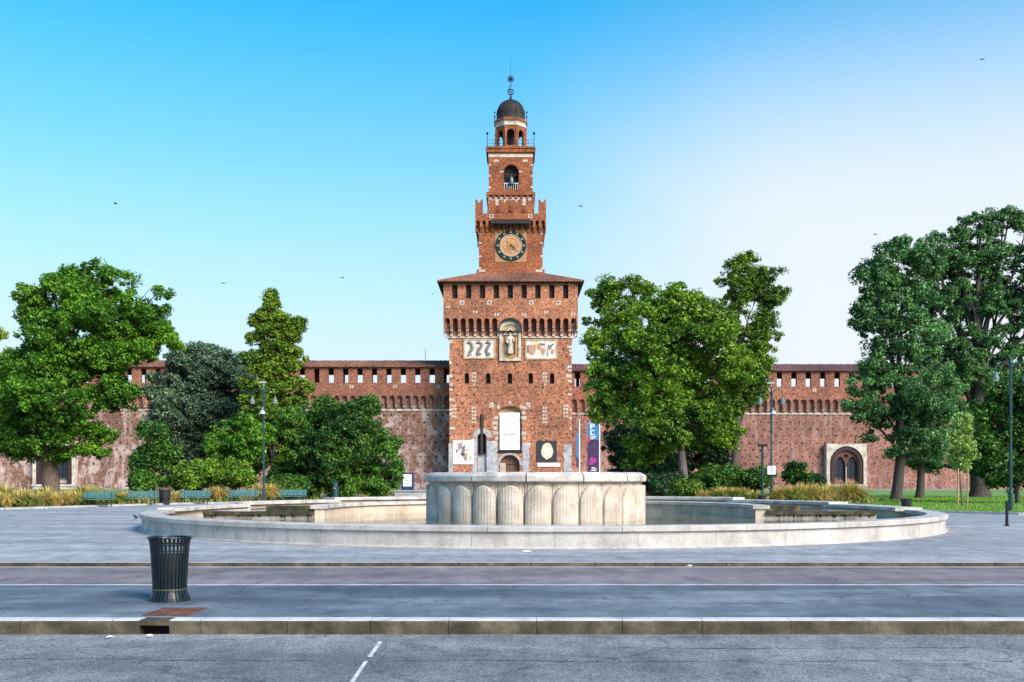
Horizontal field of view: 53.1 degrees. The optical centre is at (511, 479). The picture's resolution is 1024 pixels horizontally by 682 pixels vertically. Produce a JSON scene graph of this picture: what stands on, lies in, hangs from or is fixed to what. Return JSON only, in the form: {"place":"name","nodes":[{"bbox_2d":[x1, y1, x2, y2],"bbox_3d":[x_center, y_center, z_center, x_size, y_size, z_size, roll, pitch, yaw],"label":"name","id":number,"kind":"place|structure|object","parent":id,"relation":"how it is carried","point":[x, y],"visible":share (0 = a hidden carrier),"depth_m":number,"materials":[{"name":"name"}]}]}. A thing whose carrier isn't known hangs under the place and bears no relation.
{"place":"outdoors","nodes":[
{"label":"outdoors","id":0,"kind":"place"},
{"bbox_2d":[0,482,19,497],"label":"ornamental grass","id":1,"kind":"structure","parent":0,"point":[4,488],"depth_m":61.51,"materials":[{"name":"plant"}]},
{"bbox_2d":[0,490,32,507],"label":"ornamental grass","id":2,"kind":"object","parent":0,"point":[8,500],"depth_m":55.37,"materials":[{"name":"plant"}]},
{"bbox_2d":[2,488,39,506],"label":"ornamental grass","id":3,"kind":"object","parent":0,"point":[23,499],"depth_m":56.25,"materials":[{"name":"plant"}]},
{"bbox_2d":[33,490,53,506],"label":"ornamental grass","id":4,"kind":"object","parent":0,"point":[46,501],"depth_m":58.35,"materials":[{"name":"plant"}]},
{"bbox_2d":[28,486,58,495],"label":"ornamental grass","id":5,"kind":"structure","parent":0,"point":[46,490],"depth_m":64.39,"materials":[{"name":"plant"}]},
{"bbox_2d":[39,490,78,505],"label":"ornamental grass","id":6,"kind":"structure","parent":0,"point":[57,500],"depth_m":58.45,"materials":[{"name":"plant"}]},
{"bbox_2d":[49,489,87,505],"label":"ornamental grass","id":7,"kind":"object","parent":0,"point":[66,503],"depth_m":59.46,"materials":[{"name":"plant"}]},
{"bbox_2d":[68,489,90,505],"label":"ornamental grass","id":8,"kind":"object","parent":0,"point":[80,496],"depth_m":60.56,"materials":[{"name":"plant"}]},
{"bbox_2d":[68,483,114,504],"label":"ornamental grass","id":9,"kind":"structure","parent":0,"point":[82,490],"depth_m":62.35,"materials":[{"name":"plant"}]},
{"bbox_2d":[85,490,115,504],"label":"ornamental grass","id":10,"kind":"object","parent":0,"point":[98,502],"depth_m":61.27,"materials":[{"name":"plant"}]},
{"bbox_2d":[99,489,125,504],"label":"ornamental grass","id":11,"kind":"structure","parent":0,"point":[116,497],"depth_m":62.92,"materials":[{"name":"green plant"}]},
{"bbox_2d":[115,492,129,503],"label":"ornamental grass","id":12,"kind":"object","parent":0,"point":[122,497],"depth_m":63.60,"materials":[{"name":"plant"}]},
{"bbox_2d":[170,490,182,502],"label":"ornamental grass","id":13,"kind":"object","parent":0,"point":[175,495],"depth_m":67.36,"materials":[{"name":"plant"}]},
{"bbox_2d":[14,489,425,491],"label":"lawn","id":14,"kind":"structure","parent":0,"point":[120,490],"depth_m":144.60,"materials":[{"name":"green plant"}]},
{"bbox_2d":[206,484,239,501],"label":"ornamental grass","id":15,"kind":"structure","parent":0,"point":[217,493],"depth_m":71.26,"materials":[{"name":"plant"}]},
{"bbox_2d":[234,489,256,500],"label":"ornamental grass","id":16,"kind":"object","parent":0,"point":[248,498],"depth_m":71.68,"materials":[{"name":"plant"}]},
{"bbox_2d":[242,482,285,500],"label":"ornamental grass","id":17,"kind":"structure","parent":0,"point":[258,487],"depth_m":71.53,"materials":[{"name":"plant"}]},
{"bbox_2d":[249,481,289,499],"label":"ornamental grass","id":18,"kind":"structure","parent":0,"point":[275,493],"depth_m":72.08,"materials":[{"name":"plant"}]},
{"bbox_2d":[0,634,1023,681],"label":"road","id":19,"kind":"structure","parent":0,"point":[344,657],"depth_m":10.57,"materials":[{"name":"grey asphalt"}]},
{"bbox_2d":[0,617,1023,633],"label":"kerb","id":20,"kind":"structure","parent":19,"relation":"on","point":[511,625],"depth_m":12.14,"materials":[{"name":"stone"}]},
{"bbox_2d":[0,584,1023,681],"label":"road markings","id":21,"kind":"object","parent":19,"relation":"on","point":[357,673],"visible":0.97,"depth_m":16.30,"materials":[{"name":"paint"}]},
{"bbox_2d":[25,647,1012,661],"bbox_3d":[0.009,1.837,10.738,28.019,0.001,0.913,0,0,0],"label":"road crack","id":22,"kind":"object","parent":19,"relation":"on","point":[563,661],"visible":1,"depth_m":10.38,"materials":[{"name":"black asphalt"}]},
{"bbox_2d":[0,585,1023,617],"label":"pavement","id":23,"kind":"structure","parent":0,"point":[620,601],"depth_m":14.07,"materials":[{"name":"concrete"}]},
{"bbox_2d":[147,535,192,602],"bbox_3d":[-4.745,1.236,14.200,0.608,0.887,0.608,0,0,0],"label":"litter bin","id":24,"kind":"object","parent":23,"relation":"on","point":[169,570],"visible":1,"depth_m":14.00,"materials":[{"name":"grey metal"}]},
{"bbox_2d":[142,607,207,615],"bbox_3d":[-4.252,1.699,12.950,0.580,0.062,0.760,0,0,0],"label":"drain cover","id":25,"kind":"object","parent":23,"relation":"on","point":[176,611],"visible":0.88,"depth_m":12.93,"materials":[{"name":"metal"}]},
{"bbox_2d":[0,489,1023,561],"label":"square","id":26,"kind":"structure","parent":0,"point":[97,534],"depth_m":23.61,"materials":[{"name":"stone"}]},
{"bbox_2d":[80,491,114,506],"bbox_3d":[-24.353,1.159,60.107,2.000,0.932,0.619,0,0,11],"label":"park bench","id":27,"kind":"object","parent":26,"relation":"on","point":[110,495],"visible":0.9,"depth_m":60.26,"materials":[{"name":"metal"}]},
{"bbox_2d":[0,502,223,509],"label":"kerb","id":28,"kind":"structure","parent":26,"relation":"on","point":[41,507],"depth_m":60.25,"materials":[{"name":"grey stone"}]},
{"bbox_2d":[125,490,158,504],"bbox_3d":[-23.029,1.159,63.608,2.000,0.932,0.619,0,0,9],"label":"park bench","id":29,"kind":"object","parent":26,"relation":"on","point":[131,495],"visible":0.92,"depth_m":63.77,"materials":[{"name":"metal"}]},
{"bbox_2d":[178,490,210,503],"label":"park bench","id":30,"kind":"object","parent":26,"relation":"on","point":[192,491],"visible":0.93,"depth_m":66.79,"materials":[{"name":"metal"}]},
{"bbox_2d":[47,492,394,504],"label":"bed","id":31,"kind":"object","parent":26,"relation":"on","point":[392,494],"visible":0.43,"depth_m":105.36,"materials":[{"name":"green plant"}]},
{"bbox_2d":[0,327,14,421],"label":"broadleaf tree","id":32,"kind":"object","parent":31,"relation":"on","point":[4,335],"visible":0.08,"depth_m":95.98,"materials":[{"name":"green plant"}]},
{"bbox_2d":[21,491,54,506],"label":"ornamental grass","id":33,"kind":"object","parent":31,"relation":"on","point":[31,503],"depth_m":56.80,"materials":[{"name":"plant"}]},
{"bbox_2d":[0,256,186,494],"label":"broadleaf tree","id":34,"kind":"object","parent":31,"relation":"on","point":[41,372],"visible":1,"depth_m":78.24,"materials":[{"name":"green plant"}]},
{"bbox_2d":[125,468,169,501],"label":"shrub","id":35,"kind":"object","parent":31,"relation":"on","point":[143,480],"visible":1,"depth_m":69.96,"materials":[{"name":"green plant"}]},
{"bbox_2d":[127,420,183,492],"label":"young tree","id":36,"kind":"object","parent":31,"relation":"on","point":[157,451],"visible":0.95,"depth_m":73.38,"materials":[{"name":"green plant"}]},
{"bbox_2d":[158,489,170,504],"bbox_3d":[-22.046,1.120,65.000,0.763,0.960,0.763,0,0,0],"label":"litter bin","id":37,"kind":"object","parent":31,"relation":"on","point":[164,497],"visible":1,"depth_m":64.72,"materials":[{"name":"black plastic"}]},
{"bbox_2d":[166,456,222,500],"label":"shrub","id":38,"kind":"object","parent":31,"relation":"on","point":[195,473],"visible":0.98,"depth_m":72.21,"materials":[{"name":"green plant"}]},
{"bbox_2d":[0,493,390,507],"bbox_3d":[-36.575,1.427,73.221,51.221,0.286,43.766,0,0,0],"label":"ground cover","id":39,"kind":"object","parent":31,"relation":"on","point":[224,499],"visible":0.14,"depth_m":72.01,"materials":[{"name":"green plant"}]},
{"bbox_2d":[139,340,264,493],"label":"holm oak","id":40,"kind":"object","parent":31,"relation":"on","point":[191,395],"visible":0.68,"depth_m":94.38,"materials":[{"name":"green plant"}]},
{"bbox_2d":[210,456,259,500],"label":"shrub","id":41,"kind":"object","parent":31,"relation":"on","point":[232,473],"visible":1,"depth_m":72.39,"materials":[{"name":"green plant"}]},
{"bbox_2d":[201,411,277,499],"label":"tree","id":42,"kind":"object","parent":31,"relation":"on","point":[229,438],"visible":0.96,"depth_m":76.48,"materials":[{"name":"green plant"}]},
{"bbox_2d":[236,287,317,497],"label":"conical tree","id":43,"kind":"object","parent":31,"relation":"on","point":[278,353],"visible":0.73,"depth_m":87.37,"materials":[{"name":"green plant"}]},
{"bbox_2d":[265,473,313,499],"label":"shrub","id":44,"kind":"object","parent":31,"relation":"on","point":[291,481],"visible":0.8,"depth_m":74.20,"materials":[{"name":"green plant"}]},
{"bbox_2d":[265,393,407,498],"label":"spreading tree","id":45,"kind":"object","parent":31,"relation":"on","point":[330,438],"visible":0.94,"depth_m":78.44,"materials":[{"name":"green plant"}]},
{"bbox_2d":[401,473,413,489],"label":"notice board","id":46,"kind":"object","parent":31,"relation":"on","point":[408,482],"visible":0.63,"depth_m":95.90,"materials":[{"name":"paper"}]},
{"bbox_2d":[230,489,258,501],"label":"park bench","id":47,"kind":"object","parent":26,"relation":"on","point":[233,493],"visible":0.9,"depth_m":69.31,"materials":[{"name":"metal"}]},
{"bbox_2d":[250,382,277,500],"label":"street lamp","id":48,"kind":"object","parent":26,"relation":"on","point":[262,411],"visible":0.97,"depth_m":65.45,"materials":[{"name":"green metal"}]},
{"bbox_2d":[277,489,306,499],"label":"park bench","id":49,"kind":"object","parent":26,"relation":"on","point":[303,493],"visible":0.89,"depth_m":71.80,"materials":[{"name":"metal"}]},
{"bbox_2d":[332,479,338,496],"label":"drinking fountain","id":50,"kind":"object","parent":26,"relation":"on","point":[335,490],"visible":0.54,"depth_m":72.33,"materials":[{"name":"green metal"}]},
{"bbox_2d":[394,490,425,495],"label":"wall","id":51,"kind":"structure","parent":26,"relation":"on","point":[410,492],"depth_m":89.80,"materials":[{"name":"grey stone"}]},
{"bbox_2d":[0,562,1023,565],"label":"kerb","id":52,"kind":"structure","parent":26,"relation":"on","point":[525,563],"depth_m":19.74,"materials":[{"name":"stone"}]},
{"bbox_2d":[139,472,947,548],"bbox_3d":[1.000,0.713,37.497,27.558,1.913,27.534,0,0,0],"label":"fountain","id":53,"kind":"object","parent":26,"relation":"on","point":[537,497],"visible":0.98,"depth_m":33.52,"materials":[{"name":"stone"}]},
{"bbox_2d":[220,508,856,510],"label":"water","id":54,"kind":"structure","parent":53,"relation":"in","point":[801,509],"depth_m":39.66,"materials":[{"name":"liquid"}]},
{"bbox_2d":[190,513,891,524],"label":"water","id":55,"kind":"structure","parent":53,"relation":"in","point":[649,519],"depth_m":35.24,"materials":[{"name":"grey liquid"}]},
{"bbox_2d":[576,419,579,471],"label":"flagpole","id":56,"kind":"object","parent":26,"relation":"on","point":[577,450],"visible":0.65,"depth_m":139.98,"materials":[{"name":"white metal"}]},
{"bbox_2d":[587,422,598,471],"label":"banner","id":57,"kind":"object","parent":26,"relation":"on","point":[593,447],"visible":0.89,"depth_m":139.90,"materials":[{"name":"multicoloured fabric"}]},
{"bbox_2d":[579,273,657,432],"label":"linden tree","id":58,"kind":"object","parent":26,"relation":"on","point":[608,293],"visible":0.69,"depth_m":94.29,"materials":[{"name":"green plant"}]},
{"bbox_2d":[641,469,684,499],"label":"shrub","id":59,"kind":"object","parent":26,"relation":"on","point":[654,483],"visible":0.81,"depth_m":76.98,"materials":[{"name":"green plant"}]},
{"bbox_2d":[667,477,706,496],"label":"shrub","id":60,"kind":"object","parent":26,"relation":"on","point":[684,487],"visible":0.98,"depth_m":72.60,"materials":[{"name":"green plant"}]},
{"bbox_2d":[757,382,784,499],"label":"street lamp","id":61,"kind":"object","parent":26,"relation":"on","point":[772,411],"visible":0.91,"depth_m":65.95,"materials":[{"name":"green metal"}]},
{"bbox_2d":[767,466,775,473],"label":"notice sign","id":62,"kind":"object","parent":61,"relation":"attached to","point":[771,469],"visible":1,"depth_m":65.65,"materials":[{"name":"white metal"}]},
{"bbox_2d":[900,498,911,506],"bbox_3d":[20.520,1.300,53.300,0.594,0.600,0.594,0,0,0],"label":"litter bin","id":63,"kind":"object","parent":26,"relation":"on","point":[906,502],"visible":0.75,"depth_m":53.09,"materials":[{"name":"black plastic"}]},
{"bbox_2d":[848,503,1023,514],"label":"kerb","id":64,"kind":"structure","parent":26,"relation":"on","point":[978,512],"depth_m":47.93,"materials":[{"name":"grey stone"}]},
{"bbox_2d":[1004,501,1009,525],"bbox_3d":[17.158,1.185,35.500,0.180,0.870,0.175,0,0,0],"label":"bollard","id":65,"kind":"object","parent":26,"relation":"on","point":[1006,513],"visible":0.95,"depth_m":35.46,"materials":[{"name":"metal"}]},
{"bbox_2d":[0,566,1023,583],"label":"cycle path","id":66,"kind":"structure","parent":0,"point":[530,574],"depth_m":17.87,"materials":[{"name":"grey asphalt"}]},
{"bbox_2d":[0,0,1023,385],"label":"sky","id":67,"kind":"structure","parent":0,"point":[295,148],"materials":[{"name":"blue"}]},
{"bbox_2d":[748,490,1023,511],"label":"lawn","id":68,"kind":"structure","parent":0,"point":[952,493],"depth_m":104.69,"materials":[{"name":"green plant"}]},
{"bbox_2d":[781,460,814,485],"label":"bush","id":69,"kind":"object","parent":68,"relation":"on","point":[794,472],"visible":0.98,"depth_m":111.47,"materials":[{"name":"green plant"}]},
{"bbox_2d":[807,471,827,486],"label":"shrub","id":70,"kind":"object","parent":68,"relation":"on","point":[818,478],"visible":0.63,"depth_m":117.55,"materials":[{"name":"green plant"}]},
{"bbox_2d":[838,233,954,499],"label":"elm tree","id":71,"kind":"object","parent":68,"relation":"on","point":[877,301],"visible":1,"depth_m":77.25,"materials":[{"name":"teal plant"}]},
{"bbox_2d":[894,317,964,497],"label":"elm tree","id":72,"kind":"object","parent":68,"relation":"on","point":[947,370],"visible":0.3,"depth_m":83.41,"materials":[{"name":"teal plant"}]},
{"bbox_2d":[945,412,980,504],"bbox_3d":[26.424,-1.177,60.074,1.877,5.606,1.978,0,0,35],"label":"sapling","id":73,"kind":"object","parent":68,"relation":"on","point":[963,451],"visible":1,"depth_m":59.66,"materials":[{"name":"green plant"}]},
{"bbox_2d":[957,468,968,505],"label":"tree stakes","id":74,"kind":"object","parent":68,"relation":"on","point":[958,473],"visible":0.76,"depth_m":59.46,"materials":[{"name":"brown wood"}]},
{"bbox_2d":[907,204,1023,497],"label":"plane tree","id":75,"kind":"object","parent":68,"relation":"on","point":[974,370],"visible":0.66,"depth_m":87.49,"materials":[{"name":"teal plant"}]},
{"bbox_2d":[969,374,1023,503],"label":"young tree","id":76,"kind":"object","parent":68,"relation":"on","point":[990,466],"visible":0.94,"depth_m":65.52,"materials":[{"name":"green plant"}]},
{"bbox_2d":[992,356,1023,510],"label":"street lamp","id":77,"kind":"object","parent":68,"relation":"on","point":[995,378],"visible":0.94,"depth_m":50.46,"materials":[{"name":"green metal"}]},
{"label":"right bed","id":78,"kind":"structure","parent":0,"visible":0},
{"bbox_2d":[600,411,735,474],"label":"yew tree","id":79,"kind":"object","parent":78,"relation":"on","point":[711,454],"visible":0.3,"depth_m":91.24,"materials":[{"name":"green plant"}]},
{"bbox_2d":[584,281,772,477],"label":"linden tree","id":80,"kind":"object","parent":78,"relation":"on","point":[670,360],"visible":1,"depth_m":80.22,"materials":[{"name":"green plant"}]},
{"bbox_2d":[693,489,712,496],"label":"ornamental grass","id":81,"kind":"object","parent":78,"relation":"on","point":[705,494],"depth_m":72.35,"materials":[{"name":"plant"}]},
{"bbox_2d":[686,462,748,491],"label":"shrub","id":82,"kind":"object","parent":78,"relation":"on","point":[712,476],"visible":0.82,"depth_m":76.91,"materials":[{"name":"green plant"}]},
{"bbox_2d":[708,487,735,496],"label":"ornamental grass","id":83,"kind":"object","parent":78,"relation":"on","point":[721,493],"depth_m":71.38,"materials":[{"name":"plant"}]},
{"bbox_2d":[727,486,740,496],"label":"ornamental grass","id":84,"kind":"object","parent":78,"relation":"on","point":[733,490],"depth_m":71.89,"materials":[{"name":"plant"}]},
{"bbox_2d":[733,487,749,498],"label":"ornamental grass","id":85,"kind":"object","parent":78,"relation":"on","point":[745,490],"depth_m":71.50,"materials":[{"name":"plant"}]},
{"bbox_2d":[713,250,792,467],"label":"linden tree","id":86,"kind":"object","parent":78,"relation":"on","point":[752,284],"visible":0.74,"depth_m":94.32,"materials":[{"name":"green leaf"},{"name":"grey bark"}]},
{"bbox_2d":[741,490,768,499],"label":"ornamental grass","id":87,"kind":"object","parent":78,"relation":"on","point":[751,495],"depth_m":64.85,"materials":[{"name":"plant"}]},
{"bbox_2d":[737,465,778,492],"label":"shrub","id":88,"kind":"object","parent":78,"relation":"on","point":[752,482],"visible":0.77,"depth_m":77.06,"materials":[{"name":"green plant"}]},
{"bbox_2d":[757,444,766,494],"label":"lamp column","id":89,"kind":"structure","parent":78,"relation":"on","point":[762,446],"depth_m":75.93,"materials":[{"name":"metal"}]},
{"bbox_2d":[766,484,789,499],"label":"ornamental grass","id":90,"kind":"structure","parent":78,"relation":"on","point":[780,492],"depth_m":65.35,"materials":[{"name":"plant"}]},
{"bbox_2d":[697,494,885,502],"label":"ground cover","id":91,"kind":"object","parent":78,"relation":"on","point":[869,500],"visible":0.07,"depth_m":69.11,"materials":[{"name":"green plant"}]},
{"bbox_2d":[778,484,816,500],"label":"ornamental grass","id":92,"kind":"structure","parent":78,"relation":"on","point":[795,491],"depth_m":64.89,"materials":[{"name":"plant"}]},
{"bbox_2d":[794,483,826,500],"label":"ornamental grass","id":93,"kind":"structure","parent":78,"relation":"on","point":[810,491],"depth_m":65.35,"materials":[{"name":"plant"}]},
{"bbox_2d":[810,484,847,500],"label":"ornamental grass","id":94,"kind":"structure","parent":78,"relation":"on","point":[824,497],"depth_m":65.12,"materials":[{"name":"plant"}]},
{"bbox_2d":[831,484,866,501],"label":"ornamental grass","id":95,"kind":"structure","parent":78,"relation":"on","point":[846,493],"depth_m":66.88,"materials":[{"name":"plant"}]},
{"bbox_2d":[832,481,877,502],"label":"ornamental grass","id":96,"kind":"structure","parent":78,"relation":"on","point":[853,485],"depth_m":66.88,"materials":[{"name":"plant"}]},
{"bbox_2d":[842,486,875,502],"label":"ornamental grass","id":97,"kind":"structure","parent":78,"relation":"on","point":[860,496],"depth_m":66.81,"materials":[{"name":"plant"}]},
{"label":"ground","id":98,"kind":"structure","parent":0,"visible":0},
{"bbox_2d":[0,349,449,488],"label":"castle wall","id":99,"kind":"structure","parent":98,"relation":"on","point":[415,416],"depth_m":170.12,"materials":[{"name":"brick"}]},
{"bbox_2d":[31,441,77,488],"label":"window","id":100,"kind":"structure","parent":99,"relation":"in","point":[69,470],"depth_m":168.99,"materials":[{"name":"white stone"}]},
{"bbox_2d":[437,70,583,471],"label":"castle tower","id":101,"kind":"structure","parent":98,"relation":"on","point":[510,317],"depth_m":165.00,"materials":[{"name":"brick"}]},
{"bbox_2d":[452,285,457,297],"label":"window","id":102,"kind":"structure","parent":101,"relation":"in","point":[454,287],"depth_m":164.59,"materials":[{"name":"black glass"}]},
{"bbox_2d":[453,440,473,463],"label":"poster","id":103,"kind":"object","parent":101,"relation":"attached to","point":[463,451],"visible":1,"depth_m":164.84,"materials":[{"name":"paper"}]},
{"bbox_2d":[500,413,519,449],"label":"banner","id":104,"kind":"object","parent":101,"relation":"attached to","point":[509,431],"visible":1,"depth_m":165.25,"materials":[{"name":"grey"}]},
{"bbox_2d":[521,285,526,297],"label":"window","id":105,"kind":"structure","parent":101,"relation":"in","point":[523,287],"depth_m":164.59,"materials":[{"name":"black glass"}]},
{"bbox_2d":[535,285,540,297],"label":"window","id":106,"kind":"structure","parent":101,"relation":"in","point":[537,287],"depth_m":164.59,"materials":[{"name":"black glass"}]},
{"bbox_2d":[537,441,559,466],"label":"poster","id":107,"kind":"object","parent":101,"relation":"attached to","point":[546,450],"visible":1,"depth_m":164.84,"materials":[{"name":"paper"}]},
{"bbox_2d":[572,364,1023,488],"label":"castle wall","id":108,"kind":"structure","parent":98,"relation":"on","point":[815,428],"depth_m":170.20,"materials":[{"name":"brown brick"}]},
{"bbox_2d":[824,444,867,488],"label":"window","id":109,"kind":"structure","parent":108,"relation":"in","point":[849,461],"depth_m":168.99,"materials":[{"name":"white stone"}]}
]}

